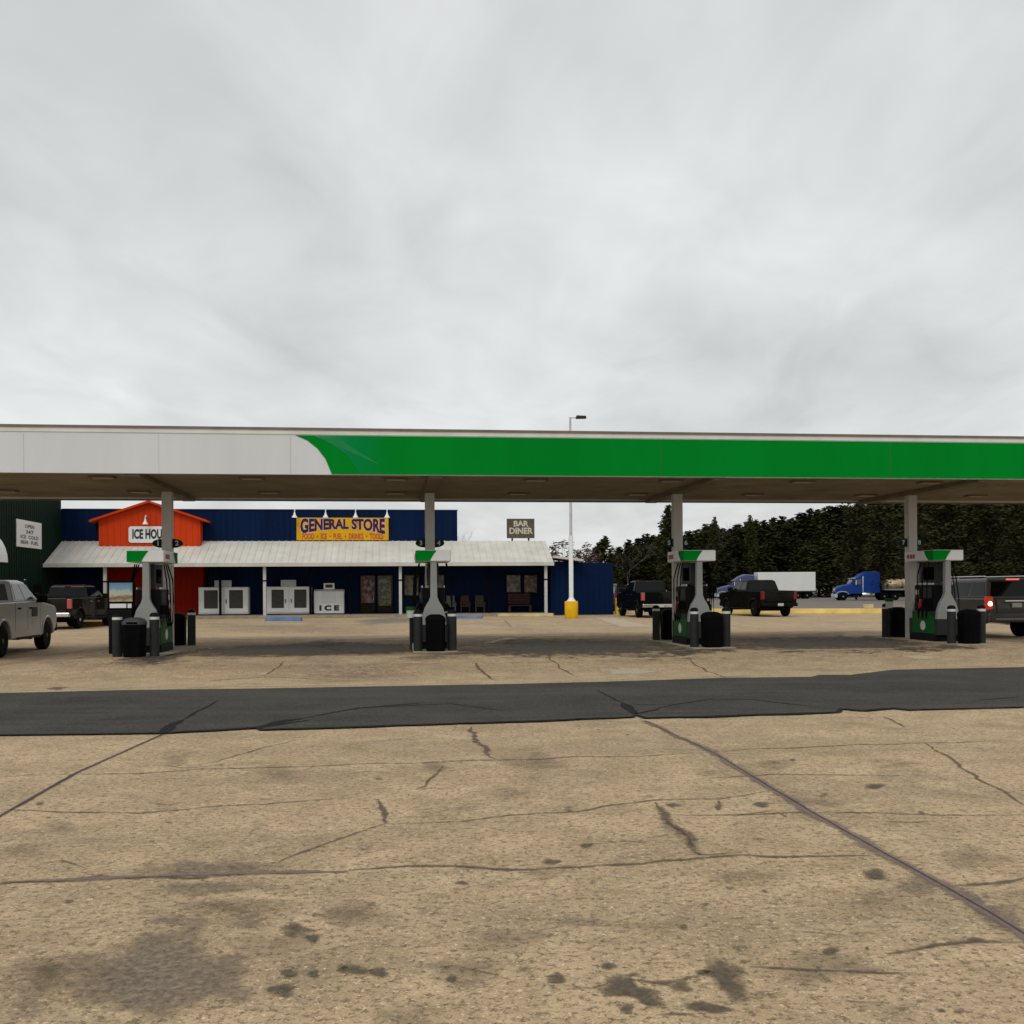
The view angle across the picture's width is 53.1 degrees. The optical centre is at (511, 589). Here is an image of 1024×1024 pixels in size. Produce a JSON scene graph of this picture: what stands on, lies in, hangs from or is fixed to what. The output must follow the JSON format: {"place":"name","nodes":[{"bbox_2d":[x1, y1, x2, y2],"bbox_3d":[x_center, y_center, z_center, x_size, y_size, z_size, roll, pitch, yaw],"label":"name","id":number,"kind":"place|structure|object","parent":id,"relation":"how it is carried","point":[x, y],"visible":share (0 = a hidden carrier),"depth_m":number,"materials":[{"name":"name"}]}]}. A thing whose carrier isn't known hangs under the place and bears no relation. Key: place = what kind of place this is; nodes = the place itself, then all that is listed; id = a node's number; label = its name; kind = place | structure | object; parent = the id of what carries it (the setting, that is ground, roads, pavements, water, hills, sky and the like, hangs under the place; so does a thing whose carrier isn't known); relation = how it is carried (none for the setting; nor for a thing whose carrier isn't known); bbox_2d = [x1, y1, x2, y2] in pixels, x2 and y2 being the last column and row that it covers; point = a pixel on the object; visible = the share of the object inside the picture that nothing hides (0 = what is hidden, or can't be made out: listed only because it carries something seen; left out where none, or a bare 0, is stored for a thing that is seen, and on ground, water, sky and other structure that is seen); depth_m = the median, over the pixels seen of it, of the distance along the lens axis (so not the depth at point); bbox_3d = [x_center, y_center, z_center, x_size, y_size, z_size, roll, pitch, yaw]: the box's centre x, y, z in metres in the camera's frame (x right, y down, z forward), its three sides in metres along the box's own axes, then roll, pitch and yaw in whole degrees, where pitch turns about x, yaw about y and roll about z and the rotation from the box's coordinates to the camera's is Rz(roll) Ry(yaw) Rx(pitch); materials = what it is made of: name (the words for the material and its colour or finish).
{"place":"outdoors","nodes":[
{"label":"outdoors","id":0,"kind":"place"},
{"bbox_2d":[0,500,61,597],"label":"green building","id":1,"kind":"structure","parent":0,"point":[22,563],"depth_m":58.41,"materials":[{"name":"metal"}]},
{"bbox_2d":[16,519,41,548],"bbox_3d":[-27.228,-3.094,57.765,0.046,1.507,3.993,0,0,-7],"label":"open notice","id":2,"kind":"object","parent":1,"relation":"attached to","point":[28,534],"visible":1,"depth_m":57.59,"materials":[{"name":"white paint"}]},
{"bbox_2d":[0,589,1023,1023],"bbox_3d":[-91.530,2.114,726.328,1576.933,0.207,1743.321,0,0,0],"label":"ground","id":3,"kind":"structure","parent":0,"point":[852,867],"depth_m":6.57,"materials":[{"name":"concrete"}]},
{"bbox_2d":[0,580,56,657],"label":"pickup truck","id":4,"kind":"object","parent":3,"relation":"on","point":[25,613],"visible":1,"depth_m":27.66,"materials":[{"name":"silver metal"}]},
{"bbox_2d":[36,585,108,628],"bbox_3d":[-20.438,0.785,47.724,2.540,1.977,6.192,0,0,-3],"label":"pickup truck","id":5,"kind":"object","parent":3,"relation":"on","point":[76,606],"visible":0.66,"depth_m":46.94,"materials":[{"name":"brown paint"}]},
{"bbox_2d":[112,613,121,656],"bbox_3d":[-8.798,1.015,22.826,0.216,0.980,0.216,0,0,0],"label":"bollard","id":6,"kind":"object","parent":3,"relation":"on","point":[116,634],"visible":1,"depth_m":22.74,"materials":[{"name":"metal"}]},
{"bbox_2d":[122,617,146,657],"bbox_3d":[-8.386,1.065,22.753,0.470,0.875,0.483,0,0,-7],"label":"trash bin","id":7,"kind":"object","parent":3,"relation":"on","point":[134,634],"visible":1,"depth_m":22.54,"materials":[{"name":"black plastic"}]},
{"bbox_2d":[149,613,159,655],"bbox_3d":[-8.004,1.010,22.920,0.216,0.980,0.216,0,0,0],"label":"bollard","id":8,"kind":"object","parent":3,"relation":"on","point":[154,632],"visible":0.98,"depth_m":22.83,"materials":[{"name":"metal"}]},
{"bbox_2d":[122,644,198,656],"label":"island plinth","id":9,"kind":"structure","parent":3,"relation":"on","point":[179,648],"depth_m":25.41,"materials":[{"name":"concrete"}]},
{"bbox_2d":[108,581,134,653],"bbox_3d":[-9.165,0.657,24.042,0.600,1.700,0.240,0,0,-7],"label":"advert stand","id":10,"kind":"object","parent":9,"relation":"on","point":[121,597],"visible":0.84,"depth_m":23.98,"materials":[{"name":"black plastic"}]},
{"bbox_2d":[126,550,177,652],"bbox_3d":[-8.604,0.298,24.552,0.992,2.410,1.532,0,0,-7],"label":"fuel pump","id":11,"kind":"object","parent":9,"relation":"on","point":[157,599],"visible":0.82,"depth_m":24.08,"materials":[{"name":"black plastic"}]},
{"bbox_2d":[174,613,186,645],"bbox_3d":[-8.917,1.068,27.241,0.470,0.875,0.483,0,0,-7],"label":"trash bin","id":12,"kind":"object","parent":9,"relation":"on","point":[180,626],"visible":0.56,"depth_m":27.04,"materials":[{"name":"black plastic"}]},
{"bbox_2d":[187,609,195,644],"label":"bollard","id":13,"kind":"object","parent":9,"relation":"on","point":[191,625],"visible":0.98,"depth_m":27.10,"materials":[{"name":"metal"}]},
{"bbox_2d":[43,501,553,618],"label":"general store","id":14,"kind":"structure","parent":3,"relation":"on","point":[257,551],"depth_m":64.68,"materials":[{"name":"blue metal"}]},
{"bbox_2d":[129,526,161,542],"bbox_3d":[-22.347,-3.389,63.367,2.650,1.011,0.066,0,0,-7],"label":"ice house sign","id":15,"kind":"object","parent":14,"relation":"attached to","point":[144,534],"visible":0.66,"depth_m":63.30,"materials":[{"name":"white paint"}]},
{"bbox_2d":[198,580,249,614],"bbox_3d":[-17.987,0.528,64.033,3.026,2.167,0.960,0,0,-7],"label":"ice merchandiser","id":16,"kind":"object","parent":14,"relation":"on","point":[235,600],"visible":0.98,"depth_m":63.65,"materials":[{"name":"metal"}]},
{"bbox_2d":[199,588,222,612],"bbox_3d":[-18.695,0.692,63.547,1.443,1.567,0.056,0,0,-7],"label":"door","id":17,"kind":"structure","parent":16,"relation":"in","point":[208,597],"depth_m":63.52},
{"bbox_2d":[224,588,247,612],"bbox_3d":[-17.175,0.683,63.699,1.443,1.567,0.108,0,0,-7],"label":"door","id":18,"kind":"structure","parent":16,"relation":"in","point":[235,599],"depth_m":63.70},
{"bbox_2d":[266,580,308,614],"bbox_3d":[-14.018,0.499,64.502,2.756,2.175,0.960,0,0,-7],"label":"ice merchandiser","id":19,"kind":"object","parent":14,"relation":"on","point":[288,597],"visible":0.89,"depth_m":64.11,"materials":[{"name":"metal"}]},
{"bbox_2d":[267,587,287,612],"bbox_3d":[-14.651,0.663,63.998,1.308,1.575,0.108,0,0,-7],"label":"door","id":20,"kind":"structure","parent":19,"relation":"in","point":[277,597],"depth_m":64.00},
{"bbox_2d":[289,587,308,611],"bbox_3d":[-13.273,0.655,64.161,1.308,1.575,0.108,0,0,-7],"label":"door","id":21,"kind":"structure","parent":19,"relation":"in","point":[298,596],"depth_m":64.16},
{"bbox_2d":[314,583,344,613],"bbox_3d":[-11.578,0.568,64.924,1.865,1.907,0.995,0,0,-7],"label":"ice chest","id":22,"kind":"object","parent":14,"relation":"on","point":[329,598],"visible":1,"depth_m":64.47,"materials":[{"name":"white paint"}]},
{"bbox_2d":[296,518,388,539],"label":"store sign","id":23,"kind":"object","parent":14,"relation":"attached to","point":[342,528],"visible":1,"depth_m":65.51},
{"bbox_2d":[359,574,376,612],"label":"door","id":24,"kind":"structure","parent":14,"relation":"in","point":[367,582],"depth_m":65.74,"materials":[{"name":"multicoloured glass"}]},
{"bbox_2d":[376,574,393,612],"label":"door","id":25,"kind":"structure","parent":14,"relation":"in","point":[385,582],"depth_m":65.87,"materials":[{"name":"multicoloured glass"}]},
{"bbox_2d":[403,574,419,596],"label":"window","id":26,"kind":"structure","parent":14,"relation":"in","point":[407,578],"depth_m":66.06,"materials":[{"name":"grey glass"}]},
{"bbox_2d":[505,574,521,593],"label":"window","id":27,"kind":"structure","parent":14,"relation":"in","point":[513,582],"depth_m":66.84,"materials":[{"name":"grey glass"}]},
{"bbox_2d":[508,594,530,612],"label":"porch bench","id":28,"kind":"object","parent":14,"relation":"on","point":[513,599],"visible":1,"depth_m":66.53,"materials":[{"name":"red wood"}]},
{"bbox_2d":[507,519,534,540],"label":"brown roof sign","id":29,"kind":"object","parent":14,"relation":"attached to","point":[520,528],"visible":0.97,"depth_m":67.57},
{"bbox_2d":[522,574,538,593],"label":"window","id":30,"kind":"structure","parent":14,"relation":"in","point":[529,582],"depth_m":66.97,"materials":[{"name":"brown glass"}]},
{"bbox_2d":[412,643,457,652],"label":"island plinth","id":31,"kind":"structure","parent":3,"relation":"on","point":[425,651],"depth_m":23.77,"materials":[{"name":"concrete"}]},
{"bbox_2d":[406,597,416,649],"bbox_3d":[-2.442,0.825,24.740,0.237,1.280,0.245,0,0,27],"label":"washer bucket","id":32,"kind":"object","parent":31,"relation":"on","point":[410,611],"visible":0.98,"depth_m":24.71,"materials":[{"name":"grey paint"}]},
{"bbox_2d":[413,610,422,650],"bbox_3d":[-2.201,0.974,24.009,0.216,0.980,0.216,0,0,0],"label":"bollard","id":33,"kind":"object","parent":31,"relation":"on","point":[418,629],"visible":0.94,"depth_m":23.92,"materials":[{"name":"metal"}]},
{"bbox_2d":[413,550,452,648],"bbox_3d":[-1.969,0.257,25.416,0.992,2.410,1.532,0,0,-7],"label":"fuel pump","id":34,"kind":"object","parent":31,"relation":"on","point":[432,598],"visible":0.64,"depth_m":24.70,"materials":[{"name":"grey metal"}]},
{"bbox_2d":[425,614,445,651],"bbox_3d":[-1.789,1.024,23.935,0.470,0.875,0.483,0,0,-7],"label":"trash bin","id":35,"kind":"object","parent":31,"relation":"on","point":[435,632],"visible":0.98,"depth_m":23.72,"materials":[{"name":"black plastic"}]},
{"bbox_2d":[448,610,456,650],"bbox_3d":[-1.407,0.969,24.102,0.216,0.980,0.216,0,0,0],"label":"bollard","id":36,"kind":"object","parent":31,"relation":"on","point":[452,630],"visible":0.91,"depth_m":24.02,"materials":[{"name":"metal"}]},
{"bbox_2d":[0,424,1023,646],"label":"fuel canopy","id":37,"kind":"object","parent":3,"relation":"on","point":[166,466],"visible":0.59,"depth_m":24.21,"materials":[{"name":"metal"}]},
{"bbox_2d":[0,667,1023,734],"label":"asphalt strip","id":38,"kind":"object","parent":3,"relation":"on","point":[115,712],"visible":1,"depth_m":14.89,"materials":[{"name":"asphalt"}]},
{"bbox_2d":[498,613,553,616],"bbox_3d":[0.827,1.555,62.072,3.432,0.180,0.290,0,0,13],"label":"wheel stop","id":39,"kind":"object","parent":3,"relation":"on","point":[525,614],"visible":1,"depth_m":61.95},
{"bbox_2d":[565,415,585,618],"bbox_3d":[3.545,-4.034,57.174,1.267,11.323,0.740,0,0,0],"label":"lamp post","id":40,"kind":"object","parent":3,"relation":"on","point":[571,607],"visible":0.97,"depth_m":57.05,"materials":[{"name":"metal"}]},
{"bbox_2d":[580,541,603,562],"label":"leafless bush","id":41,"kind":"object","parent":3,"relation":"on","point":[590,558],"visible":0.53,"depth_m":103.59,"materials":[{"name":"grey plant"}]},
{"bbox_2d":[588,536,625,584],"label":"pine tree","id":42,"kind":"object","parent":3,"relation":"on","point":[603,545],"visible":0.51,"depth_m":119.53,"materials":[{"name":"green plant"}]},
{"bbox_2d":[616,581,671,617],"bbox_3d":[7.848,0.550,59.961,2.692,2.096,6.564,0,0,-7],"label":"pickup truck","id":43,"kind":"object","parent":3,"relation":"on","point":[638,597],"visible":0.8,"depth_m":58.86,"materials":[{"name":"black paint"}]},
{"bbox_2d":[633,548,659,580],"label":"pine tree","id":44,"kind":"object","parent":3,"relation":"on","point":[641,564],"visible":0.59,"depth_m":165.65,"materials":[{"name":"green plant"}]},
{"bbox_2d":[635,541,671,588],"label":"pine tree","id":45,"kind":"object","parent":3,"relation":"on","point":[655,574],"visible":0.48,"depth_m":165.28,"materials":[{"name":"green plant"}]},
{"bbox_2d":[646,639,735,648],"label":"island plinth","id":46,"kind":"structure","parent":3,"relation":"on","point":[678,644],"depth_m":25.57,"materials":[{"name":"concrete"}]},
{"bbox_2d":[652,605,659,639],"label":"bollard","id":47,"kind":"object","parent":46,"relation":"on","point":[655,622],"visible":0.99,"depth_m":28.38,"materials":[{"name":"metal"}]},
{"bbox_2d":[660,609,671,639],"bbox_3d":[4.394,0.985,28.613,0.470,0.875,0.483,0,0,-7],"label":"trash bin","id":48,"kind":"object","parent":46,"relation":"on","point":[665,624],"visible":0.55,"depth_m":28.39,"materials":[{"name":"black plastic"}]},
{"bbox_2d":[668,550,715,644],"bbox_3d":[4.639,0.216,26.499,0.992,2.410,1.532,0,0,-7],"label":"fuel pump","id":49,"kind":"object","parent":46,"relation":"on","point":[688,598],"visible":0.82,"depth_m":26.04,"materials":[{"name":"grey metal"}]},
{"bbox_2d":[690,607,698,646],"bbox_3d":[4.431,0.932,24.893,0.216,0.980,0.216,0,0,0],"label":"bollard","id":50,"kind":"object","parent":46,"relation":"on","point":[694,626],"visible":0.98,"depth_m":24.81,"materials":[{"name":"metal"}]},
{"bbox_2d":[700,612,722,647],"bbox_3d":[4.843,0.983,24.819,0.470,0.875,0.483,0,0,-7],"label":"trash bin","id":51,"kind":"object","parent":46,"relation":"on","point":[711,629],"visible":0.98,"depth_m":24.61,"materials":[{"name":"black plastic"}]},
{"bbox_2d":[722,607,730,646],"bbox_3d":[5.225,0.928,24.987,0.216,0.980,0.216,0,0,0],"label":"bollard","id":52,"kind":"object","parent":46,"relation":"on","point":[726,612],"visible":0.92,"depth_m":24.90,"materials":[{"name":"metal"}]},
{"bbox_2d":[720,580,797,615],"bbox_3d":[14.565,0.499,60.938,2.718,2.115,6.626,0,0,-10],"label":"pickup truck","id":53,"kind":"object","parent":3,"relation":"on","point":[756,597],"visible":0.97,"depth_m":59.36,"materials":[{"name":"black paint"}]},
{"bbox_2d":[712,608,881,613],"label":"yellow kerb","id":54,"kind":"structure","parent":3,"relation":"on","point":[837,611],"depth_m":64.19,"materials":[{"name":"concrete"}]},
{"bbox_2d":[707,597,904,608],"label":"truck lot","id":55,"kind":"structure","parent":3,"relation":"on","point":[823,602],"depth_m":108.81,"materials":[{"name":"concrete"}]},
{"bbox_2d":[617,558,639,584],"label":"pine tree","id":56,"kind":"object","parent":55,"relation":"on","point":[623,581],"visible":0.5,"depth_m":165.94,"materials":[{"name":"green plant"}]},
{"bbox_2d":[652,504,684,590],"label":"pine tree","id":57,"kind":"object","parent":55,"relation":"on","point":[664,550],"visible":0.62,"depth_m":149.47,"materials":[{"name":"green plant"}]},
{"bbox_2d":[705,549,739,590],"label":"pine tree","id":58,"kind":"object","parent":55,"relation":"on","point":[724,559],"visible":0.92,"depth_m":166.22,"materials":[{"name":"green plant"}]},
{"bbox_2d":[714,572,815,598],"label":"semi truck","id":59,"kind":"object","parent":55,"relation":"on","point":[804,583],"visible":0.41,"depth_m":148.72,"materials":[{"name":"blue paint"}]},
{"bbox_2d":[802,535,850,596],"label":"pine tree","id":60,"kind":"object","parent":55,"relation":"on","point":[825,558],"visible":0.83,"depth_m":166.07,"materials":[{"name":"green plant"}]},
{"bbox_2d":[831,571,904,600],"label":"semi truck","id":61,"kind":"object","parent":55,"relation":"on","point":[859,585],"visible":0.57,"depth_m":126.87,"materials":[{"name":"blue paint"}]},
{"bbox_2d":[934,528,974,578],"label":"pine tree","id":62,"kind":"object","parent":55,"relation":"on","point":[963,541],"visible":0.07,"depth_m":165.11,"materials":[{"name":"green plant"}]},
{"bbox_2d":[972,532,1012,577],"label":"pine tree","id":63,"kind":"object","parent":55,"relation":"on","point":[984,559],"visible":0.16,"depth_m":166.89,"materials":[{"name":"green plant"}]},
{"bbox_2d":[830,503,873,599],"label":"broadleaf tree","id":64,"kind":"object","parent":3,"relation":"on","point":[852,553],"visible":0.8,"depth_m":134.74,"materials":[{"name":"green plant"}]},
{"bbox_2d":[859,504,904,599],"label":"broadleaf tree","id":65,"kind":"object","parent":3,"relation":"on","point":[880,538],"visible":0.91,"depth_m":127.59,"materials":[{"name":"green plant"}]},
{"bbox_2d":[891,504,935,579],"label":"broadleaf tree","id":66,"kind":"object","parent":3,"relation":"on","point":[919,535],"visible":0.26,"depth_m":149.42,"materials":[{"name":"green plant"}]},
{"bbox_2d":[871,636,997,644],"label":"island plinth","id":67,"kind":"structure","parent":3,"relation":"on","point":[939,642],"depth_m":26.70,"materials":[{"name":"concrete"}]},
{"bbox_2d":[882,603,887,636],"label":"bollard","id":68,"kind":"object","parent":67,"relation":"on","point":[884,621],"visible":0.81,"depth_m":29.12,"materials":[{"name":"metal"}]},
{"bbox_2d":[890,607,904,636],"bbox_3d":[11.044,0.944,29.349,0.470,0.875,0.483,0,0,-7],"label":"trash bin","id":69,"kind":"object","parent":67,"relation":"on","point":[897,621],"visible":0.62,"depth_m":29.13,"materials":[{"name":"black plastic"}]},
{"bbox_2d":[905,550,962,641],"bbox_3d":[11.271,0.175,27.384,0.992,2.410,1.532,0,0,-7],"label":"fuel pump","id":70,"kind":"object","parent":67,"relation":"on","point":[933,600],"visible":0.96,"depth_m":26.95,"materials":[{"name":"grey metal"}]},
{"bbox_2d":[947,605,955,643],"bbox_3d":[11.062,0.891,25.778,0.216,0.980,0.216,0,0,0],"label":"bollard","id":71,"kind":"object","parent":67,"relation":"on","point":[951,624],"visible":0.98,"depth_m":25.69,"materials":[{"name":"metal"}]},
{"bbox_2d":[957,609,981,643],"bbox_3d":[11.474,0.941,25.704,0.470,0.875,0.483,0,0,-7],"label":"trash bin","id":72,"kind":"object","parent":67,"relation":"on","point":[969,626],"visible":0.97,"depth_m":25.50,"materials":[{"name":"black plastic"}]},
{"bbox_2d":[977,605,985,642],"bbox_3d":[11.857,0.886,25.871,0.216,0.980,0.216,0,0,0],"label":"bollard","id":73,"kind":"object","parent":67,"relation":"on","point":[981,609],"visible":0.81,"depth_m":25.77,"materials":[{"name":"metal"}]},
{"bbox_2d":[919,504,981,578],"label":"broadleaf tree","id":74,"kind":"object","parent":3,"relation":"on","point":[938,540],"visible":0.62,"depth_m":119.54,"materials":[{"name":"green plant"}]},
{"bbox_2d":[942,576,1023,635],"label":"suv","id":75,"kind":"object","parent":3,"relation":"on","point":[1001,600],"visible":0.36,"depth_m":32.62,"materials":[{"name":"grey paint"}]},
{"bbox_2d":[951,504,1021,578],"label":"broadleaf tree","id":76,"kind":"object","parent":3,"relation":"on","point":[990,526],"visible":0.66,"depth_m":111.52,"materials":[{"name":"green plant"}]},
{"bbox_2d":[995,504,1023,577],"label":"broadleaf tree","id":77,"kind":"object","parent":3,"relation":"on","point":[1017,534],"visible":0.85,"depth_m":104.92,"materials":[{"name":"green plant"}]},
{"bbox_2d":[0,0,1023,562],"label":"sky","id":78,"kind":"structure","parent":0,"point":[715,216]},
{"bbox_2d":[547,556,613,614],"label":"annex building","id":79,"kind":"structure","parent":0,"point":[592,588],"depth_m":64.93,"materials":[{"name":"blue metal"}]},
{"bbox_2d":[715,591,904,597],"bbox_3d":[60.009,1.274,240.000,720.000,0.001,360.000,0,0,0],"label":"forest floor","id":80,"kind":"structure","parent":0,"point":[822,594],"depth_m":186.10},
{"bbox_2d":[620,539,636,577],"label":"pine tree","id":81,"kind":"object","parent":80,"relation":"on","point":[628,545],"visible":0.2,"depth_m":189.61,"materials":[{"name":"green plant"}]},
{"bbox_2d":[689,538,718,587],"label":"pine tree","id":82,"kind":"object","parent":80,"relation":"on","point":[700,544],"visible":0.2,"depth_m":169.39,"materials":[{"name":"green plant"}]},
{"bbox_2d":[693,523,720,583],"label":"pine tree","id":83,"kind":"object","parent":80,"relation":"on","point":[705,530],"visible":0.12,"depth_m":184.46,"materials":[{"name":"green plant"}]},
{"bbox_2d":[706,516,721,592],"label":"pine tree","id":84,"kind":"object","parent":80,"relation":"on","point":[713,534],"visible":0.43,"depth_m":169.75,"materials":[{"name":"green plant"}]},
{"bbox_2d":[720,536,753,585],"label":"pine tree","id":85,"kind":"object","parent":80,"relation":"on","point":[735,544],"visible":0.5,"depth_m":170.56,"materials":[{"name":"green plant"}]},
{"bbox_2d":[740,515,760,574],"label":"pine tree","id":86,"kind":"object","parent":80,"relation":"on","point":[751,553],"visible":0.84,"depth_m":169.70,"materials":[{"name":"green plant"}]},
{"bbox_2d":[751,547,775,571],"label":"pine tree","id":87,"kind":"object","parent":80,"relation":"on","point":[765,562],"visible":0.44,"depth_m":170.72,"materials":[{"name":"green plant"}]},
{"bbox_2d":[624,579,904,598],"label":"undergrowth","id":88,"kind":"object","parent":80,"relation":"on","point":[828,592],"visible":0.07,"depth_m":165.41,"materials":[{"name":"green plant"}]},
{"bbox_2d":[756,520,784,563],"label":"pine tree","id":89,"kind":"object","parent":80,"relation":"on","point":[767,530],"visible":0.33,"depth_m":183.46,"materials":[{"name":"green plant"}]},
{"bbox_2d":[757,542,790,571],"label":"pine tree","id":90,"kind":"object","parent":80,"relation":"on","point":[773,551],"visible":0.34,"depth_m":175.01,"materials":[{"name":"green plant"}]},
{"bbox_2d":[761,530,801,571],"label":"pine tree","id":91,"kind":"object","parent":80,"relation":"on","point":[782,539],"visible":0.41,"depth_m":175.69,"materials":[{"name":"green plant"}]},
{"bbox_2d":[773,516,794,542],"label":"pine tree","id":92,"kind":"object","parent":80,"relation":"on","point":[782,524],"visible":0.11,"depth_m":187.31,"materials":[{"name":"green plant"}]},
{"bbox_2d":[780,535,803,571],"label":"pine tree","id":93,"kind":"object","parent":80,"relation":"on","point":[796,544],"visible":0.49,"depth_m":174.76,"materials":[{"name":"green plant"}]},
{"bbox_2d":[786,512,816,546],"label":"pine tree","id":94,"kind":"object","parent":80,"relation":"on","point":[801,523],"visible":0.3,"depth_m":186.06,"materials":[{"name":"green plant"}]},
{"bbox_2d":[789,540,822,590],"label":"pine tree","id":95,"kind":"object","parent":80,"relation":"on","point":[805,553],"visible":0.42,"depth_m":169.65,"materials":[{"name":"green plant"}]},
{"bbox_2d":[801,509,832,592],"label":"pine tree","id":96,"kind":"object","parent":80,"relation":"on","point":[817,518],"visible":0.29,"depth_m":185.66,"materials":[{"name":"green plant"}]},
{"bbox_2d":[803,530,840,596],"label":"pine tree","id":97,"kind":"object","parent":80,"relation":"on","point":[816,538],"visible":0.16,"depth_m":175.06,"materials":[{"name":"green plant"}]},
{"bbox_2d":[822,505,854,586],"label":"pine tree","id":98,"kind":"object","parent":80,"relation":"on","point":[837,513],"visible":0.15,"depth_m":187.30,"materials":[{"name":"green plant"}]},
{"bbox_2d":[841,516,895,576],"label":"pine tree","id":99,"kind":"object","parent":80,"relation":"on","point":[869,527],"visible":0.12,"depth_m":171.06,"materials":[{"name":"green plant"}]},
{"bbox_2d":[869,516,904,576],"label":"pine tree","id":100,"kind":"object","parent":80,"relation":"on","point":[894,530],"visible":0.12,"depth_m":169.24,"materials":[{"name":"green plant"}]},
{"bbox_2d":[951,506,996,578],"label":"pine tree","id":101,"kind":"object","parent":80,"relation":"on","point":[970,531],"visible":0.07,"depth_m":169.94,"materials":[{"name":"green plant"}]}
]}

